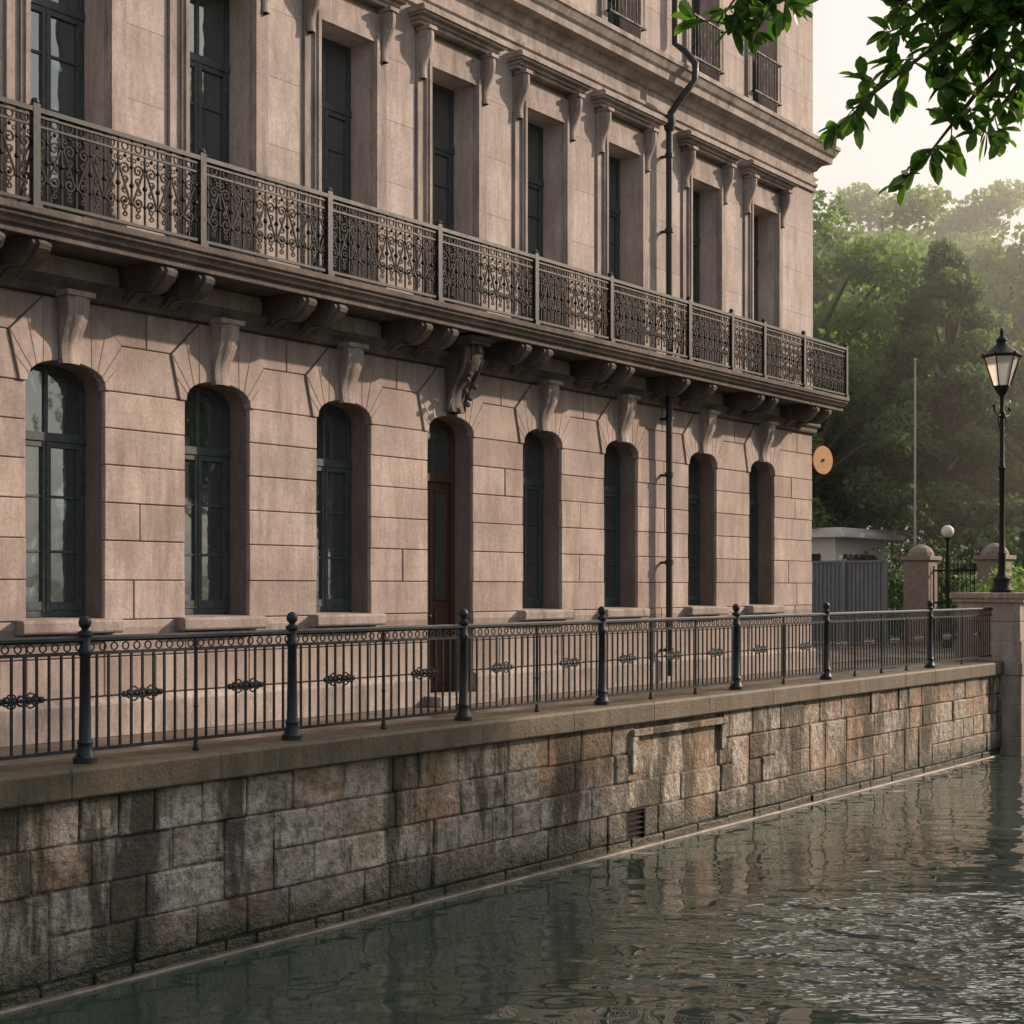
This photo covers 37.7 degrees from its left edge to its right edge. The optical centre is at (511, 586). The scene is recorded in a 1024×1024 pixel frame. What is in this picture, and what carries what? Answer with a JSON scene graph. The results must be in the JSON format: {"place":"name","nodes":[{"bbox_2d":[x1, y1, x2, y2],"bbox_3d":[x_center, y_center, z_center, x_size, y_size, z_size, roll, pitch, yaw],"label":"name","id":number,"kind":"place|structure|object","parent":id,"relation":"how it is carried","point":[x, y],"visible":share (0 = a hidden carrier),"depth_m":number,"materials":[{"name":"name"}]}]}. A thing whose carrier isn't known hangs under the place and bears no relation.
{"place":"outdoors","nodes":[
{"label":"outdoors","id":0,"kind":"place"},
{"bbox_2d":[0,629,970,765],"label":"terrace pavement","id":1,"kind":"structure","parent":0,"point":[30,749],"depth_m":18.26,"materials":[{"name":"grey stone"}]},
{"bbox_2d":[0,287,809,702],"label":"ground storey wall","id":2,"kind":"structure","parent":1,"relation":"on","point":[360,517],"depth_m":20.17,"materials":[{"name":"stone"}]},
{"bbox_2d":[25,0,758,617],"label":"window frames","id":3,"kind":"structure","parent":2,"relation":"in","point":[45,440],"depth_m":17.17,"materials":[{"name":"black wood"}]},
{"bbox_2d":[24,0,754,601],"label":"window glass panes","id":4,"kind":"object","parent":3,"relation":"in","point":[62,404],"visible":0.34,"depth_m":17.07,"materials":[{"name":"black glass"}]},
{"bbox_2d":[7,296,779,475],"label":"voussoirs","id":5,"kind":"object","parent":2,"relation":"attached to","point":[33,333],"visible":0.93,"depth_m":17.83,"materials":[{"name":"stone"}]},
{"bbox_2d":[53,288,778,462],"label":"keystones","id":6,"kind":"object","parent":5,"relation":"attached to","point":[73,307],"visible":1,"depth_m":18.04,"materials":[{"name":"stone"}]},
{"bbox_2d":[14,604,784,706],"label":"window sills","id":7,"kind":"structure","parent":2,"relation":"attached to","point":[49,626],"depth_m":17.83,"materials":[{"name":"beige stone"}]},
{"bbox_2d":[0,288,811,699],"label":"ashlar blocks","id":8,"kind":"structure","parent":2,"relation":"attached to","point":[280,564],"depth_m":18.66,"materials":[{"name":"stone"}]},
{"bbox_2d":[3,0,811,416],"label":"second storey wall","id":9,"kind":"structure","parent":2,"relation":"on","point":[239,124],"depth_m":19.82,"materials":[{"name":"stone"}]},
{"bbox_2d":[4,0,799,381],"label":"window surrounds","id":10,"kind":"object","parent":9,"relation":"attached to","point":[378,28],"visible":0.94,"depth_m":19.87,"materials":[{"name":"beige stone"}]},
{"bbox_2d":[0,0,812,388],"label":"stone facing","id":11,"kind":"object","parent":9,"relation":"attached to","point":[146,68],"visible":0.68,"depth_m":20.72,"materials":[{"name":"beige stone"}]},
{"bbox_2d":[409,0,840,192],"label":"cornice","id":12,"kind":"structure","parent":9,"relation":"on","point":[599,53],"depth_m":23.31,"materials":[{"name":"stone"}]},
{"bbox_2d":[660,0,698,675],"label":"drainpipe","id":13,"kind":"object","parent":9,"relation":"attached to","point":[668,231],"visible":0.85,"depth_m":23.93,"materials":[{"name":"metal"}]},
{"bbox_2d":[598,0,773,111],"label":"windows","id":14,"kind":"structure","parent":9,"relation":"on","point":[705,7],"depth_m":25.66,"materials":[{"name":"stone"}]},
{"bbox_2d":[606,0,781,106],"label":"window guard rails","id":15,"kind":"object","parent":14,"relation":"attached to","point":[722,72],"depth_m":25.16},
{"bbox_2d":[0,270,820,433],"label":"string course","id":16,"kind":"object","parent":2,"relation":"on","point":[38,282],"visible":0.41,"depth_m":17.83,"materials":[{"name":"stone"}]},
{"bbox_2d":[0,230,831,429],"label":"balcony brackets","id":17,"kind":"object","parent":2,"relation":"attached to","point":[140,282],"visible":1,"depth_m":18.50,"materials":[{"name":"beige stone"}]},
{"bbox_2d":[0,197,848,411],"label":"balcony slab","id":18,"kind":"structure","parent":17,"relation":"on","point":[76,237],"depth_m":17.13,"materials":[{"name":"beige stone"}]},
{"bbox_2d":[0,96,848,397],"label":"balcony rails","id":19,"kind":"object","parent":18,"relation":"on","point":[34,110],"visible":0.97,"depth_m":17.18,"materials":[{"name":"black metal"}]},
{"bbox_2d":[0,102,844,392],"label":"balcony railing scrollwork","id":20,"kind":"object","parent":19,"relation":"attached to","point":[837,371],"visible":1,"depth_m":17.76,"materials":[{"name":"black metal"}]},
{"bbox_2d":[819,352,840,394],"bbox_3d":[5.976,-3.980,27.977,0.595,0.820,0.047,0,0,37],"label":"balcony railing return","id":21,"kind":"object","parent":18,"relation":"on","point":[829,376],"visible":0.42,"depth_m":28.01,"materials":[{"name":"black metal"}]},
{"bbox_2d":[426,419,453,691],"bbox_3d":[-1.106,-0.425,20.082,0.100,3.670,0.946,0,0,37],"label":"entrance door","id":22,"kind":"structure","parent":2,"relation":"attached to","point":[442,608],"depth_m":20.28,"materials":[{"name":"brown wood"}]},
{"bbox_2d":[442,334,494,413],"bbox_3d":[-0.596,-2.772,19.696,0.580,0.975,0.480,0,0,37],"label":"carved door console","id":23,"kind":"object","parent":2,"relation":"attached to","point":[463,366],"visible":1,"depth_m":19.63,"materials":[{"name":"stone"}]},
{"bbox_2d":[812,440,832,474],"bbox_3d":[5.835,-2.469,28.604,0.753,0.669,0.147,0,0,-25],"label":"round hanging sign","id":24,"kind":"object","parent":2,"relation":"attached to","point":[822,460],"visible":0.94,"depth_m":28.61,"materials":[{"name":"wood"}]},
{"bbox_2d":[0,647,815,747],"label":"plinth","id":25,"kind":"structure","parent":1,"relation":"on","point":[42,723],"depth_m":17.38,"materials":[{"name":"stone"}]},
{"bbox_2d":[810,558,889,644],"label":"metal fence","id":26,"kind":"object","parent":1,"relation":"on","point":[844,585],"visible":0.41,"depth_m":40.71,"materials":[{"name":"grey metal"}]},
{"bbox_2d":[811,527,904,560],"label":"kiosk","id":27,"kind":"object","parent":1,"relation":"on","point":[835,544],"visible":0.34,"depth_m":47.99,"materials":[{"name":"white paint"}]},
{"bbox_2d":[812,554,876,560],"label":"windows","id":28,"kind":"structure","parent":27,"relation":"in","point":[815,557],"depth_m":48.38,"materials":[{"name":"black glass"}]},
{"bbox_2d":[810,353,939,559],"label":"broadleaf tree","id":29,"kind":"object","parent":1,"relation":"on","point":[896,425],"visible":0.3,"depth_m":49.14,"materials":[{"name":"green plant"}]},
{"bbox_2d":[811,190,944,525],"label":"broadleaf tree","id":30,"kind":"object","parent":1,"relation":"on","point":[867,322],"visible":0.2,"depth_m":51.93,"materials":[{"name":"green plant"}]},
{"bbox_2d":[913,358,916,544],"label":"flag pole","id":31,"kind":"object","parent":1,"relation":"on","point":[914,359],"visible":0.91,"depth_m":46.89,"materials":[{"name":"grey metal"}]},
{"bbox_2d":[824,509,1023,623],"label":"shrub","id":32,"kind":"object","parent":1,"relation":"on","point":[931,546],"visible":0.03,"depth_m":53.94,"materials":[{"name":"green plant"}]},
{"bbox_2d":[834,237,1023,632],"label":"conifer tree","id":33,"kind":"object","parent":1,"relation":"on","point":[948,289],"visible":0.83,"depth_m":49.62,"materials":[{"name":"green plant"}]},
{"bbox_2d":[876,539,1014,636],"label":"shrub","id":34,"kind":"object","parent":1,"relation":"on","point":[893,578],"visible":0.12,"depth_m":44.61,"materials":[{"name":"green plant"}]},
{"bbox_2d":[941,525,953,647],"bbox_3d":[11.053,-0.015,38.059,0.312,3.110,0.320,0,0,37],"label":"globe street lamp","id":35,"kind":"object","parent":1,"relation":"on","point":[947,531],"visible":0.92,"depth_m":38.02,"materials":[{"name":"metal"}]},
{"bbox_2d":[874,450,1023,576],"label":"shrub","id":36,"kind":"object","parent":1,"relation":"on","point":[932,521],"visible":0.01,"depth_m":58.16,"materials":[{"name":"green plant"}]},
{"bbox_2d":[925,309,1023,523],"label":"broadleaf tree","id":37,"kind":"object","parent":1,"relation":"on","point":[1014,470],"visible":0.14,"depth_m":52.72,"materials":[{"name":"green plant"}]},
{"bbox_2d":[934,510,1023,625],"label":"shrub","id":38,"kind":"object","parent":1,"relation":"on","point":[981,536],"visible":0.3,"depth_m":47.19,"materials":[{"name":"green plant"}]},
{"bbox_2d":[943,566,1023,638],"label":"shrub","id":39,"kind":"object","parent":1,"relation":"on","point":[1015,576],"visible":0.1,"depth_m":41.42,"materials":[{"name":"green plant"}]},
{"bbox_2d":[950,561,1023,624],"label":"shrub","id":40,"kind":"object","parent":1,"relation":"on","point":[1018,584],"visible":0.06,"depth_m":36.54,"materials":[{"name":"green plant"}]},
{"bbox_2d":[0,755,1023,1023],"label":"water","id":41,"kind":"structure","parent":0,"point":[898,903],"depth_m":14.60,"materials":[{"name":"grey liquid"}]},
{"bbox_2d":[813,0,1023,580],"label":"sky","id":42,"kind":"structure","parent":0,"point":[842,29],"materials":[{"name":"white"}]},
{"bbox_2d":[900,544,941,644],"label":"gate pillar","id":43,"kind":"structure","parent":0,"point":[920,561],"depth_m":39.88,"materials":[{"name":"beige stone"}]},
{"bbox_2d":[933,556,976,640],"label":"iron gate","id":44,"kind":"structure","parent":43,"relation":"attached to","point":[942,571],"depth_m":39.73,"materials":[{"name":"black metal"}]},
{"bbox_2d":[949,592,1023,755],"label":"stone pillar","id":45,"kind":"structure","parent":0,"point":[1007,631],"depth_m":31.03,"materials":[{"name":"grey stone"}]},
{"bbox_2d":[981,328,1022,592],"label":"street lamp","id":46,"kind":"object","parent":45,"relation":"on","point":[1001,357],"visible":1,"depth_m":31.73,"materials":[{"name":"metal"}]},
{"bbox_2d":[973,543,1015,591],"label":"gate pillar","id":47,"kind":"structure","parent":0,"point":[987,559],"depth_m":38.74,"materials":[{"name":"beige stone"}]},
{"bbox_3d":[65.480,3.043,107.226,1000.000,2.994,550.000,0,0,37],"label":"ground","id":48,"kind":"structure","parent":0,"visible":0},
{"bbox_2d":[0,681,998,995],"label":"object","id":49,"kind":"object","parent":48,"relation":"on","point":[670,721],"visible":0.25,"depth_m":16.14,"materials":[{"name":"stone"}]},
{"bbox_2d":[0,660,1003,809],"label":"coping","id":50,"kind":"object","parent":49,"relation":"on","point":[40,782],"visible":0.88,"depth_m":16.08,"materials":[{"name":"grey stone"}]},
{"bbox_2d":[0,600,992,763],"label":"iron railing","id":51,"kind":"object","parent":50,"relation":"on","point":[85,638],"visible":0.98,"depth_m":17.20,"materials":[{"name":"black metal"}]},
{"bbox_2d":[0,675,1001,1008],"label":"stone blocks","id":52,"kind":"structure","parent":48,"relation":"on","point":[462,847],"depth_m":15.89,"materials":[{"name":"grey stone"}]},
{"bbox_2d":[0,753,1004,1014],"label":"footing ledge","id":53,"kind":"object","parent":52,"relation":"attached to","point":[214,957],"visible":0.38,"depth_m":16.09,"materials":[{"name":"grey stone"}]},
{"bbox_2d":[624,805,645,840],"bbox_3d":[1.620,3.132,19.910,0.071,0.415,0.480,0,0,37],"label":"vent grille","id":54,"kind":"object","parent":52,"relation":"attached to","point":[642,815],"visible":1,"depth_m":19.94,"materials":[{"name":"metal"}]},
{"bbox_2d":[627,717,727,778],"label":"stone moulding frame","id":55,"kind":"structure","parent":52,"relation":"on","point":[666,748],"depth_m":20.76,"materials":[{"name":"stone"}]},
{"bbox_2d":[670,0,1023,206],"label":"overhanging tree","id":56,"kind":"object","parent":48,"relation":"on","point":[997,19],"visible":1,"depth_m":4.98,"materials":[{"name":"green plant"}]},
{"bbox_2d":[812,177,929,513],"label":"broadleaf tree","id":57,"kind":"object","parent":48,"relation":"on","point":[820,290],"visible":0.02,"depth_m":60.32,"materials":[{"name":"green plant"}]},
{"bbox_2d":[813,181,931,522],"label":"broadleaf tree","id":58,"kind":"object","parent":48,"relation":"on","point":[864,207],"visible":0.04,"depth_m":72.78,"materials":[{"name":"green plant"}]},
{"bbox_2d":[821,227,924,527],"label":"broadleaf tree","id":59,"kind":"object","parent":48,"relation":"on","point":[864,244],"depth_m":91.99,"materials":[{"name":"green plant"}]},
{"bbox_2d":[884,521,936,574],"bbox_3d":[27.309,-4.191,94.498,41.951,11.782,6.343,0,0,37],"label":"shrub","id":60,"kind":"object","parent":48,"relation":"on","point":[905,537],"depth_m":95.33,"materials":[{"name":"green plant"}]},
{"bbox_2d":[824,453,1004,609],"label":"tree belt","id":61,"kind":"object","parent":48,"relation":"on","point":[917,542],"visible":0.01,"depth_m":69.79,"materials":[{"name":"green plant"}]},
{"bbox_2d":[834,183,1023,531],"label":"broadleaf tree","id":62,"kind":"object","parent":48,"relation":"on","point":[989,262],"visible":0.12,"depth_m":61.25,"materials":[{"name":"green plant"}]},
{"bbox_2d":[877,196,1023,465],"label":"broadleaf tree","id":63,"kind":"object","parent":48,"relation":"on","point":[944,226],"visible":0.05,"depth_m":72.04,"materials":[{"name":"green plant"}]},
{"bbox_2d":[931,178,1023,398],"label":"broadleaf tree","id":64,"kind":"object","parent":48,"relation":"on","point":[999,196],"visible":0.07,"depth_m":70.79,"materials":[{"name":"green plant"}]},
{"bbox_2d":[986,262,1023,453],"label":"broadleaf tree","id":65,"kind":"object","parent":48,"relation":"on","point":[1017,333],"visible":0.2,"depth_m":63.60,"materials":[{"name":"green plant"}]}
]}

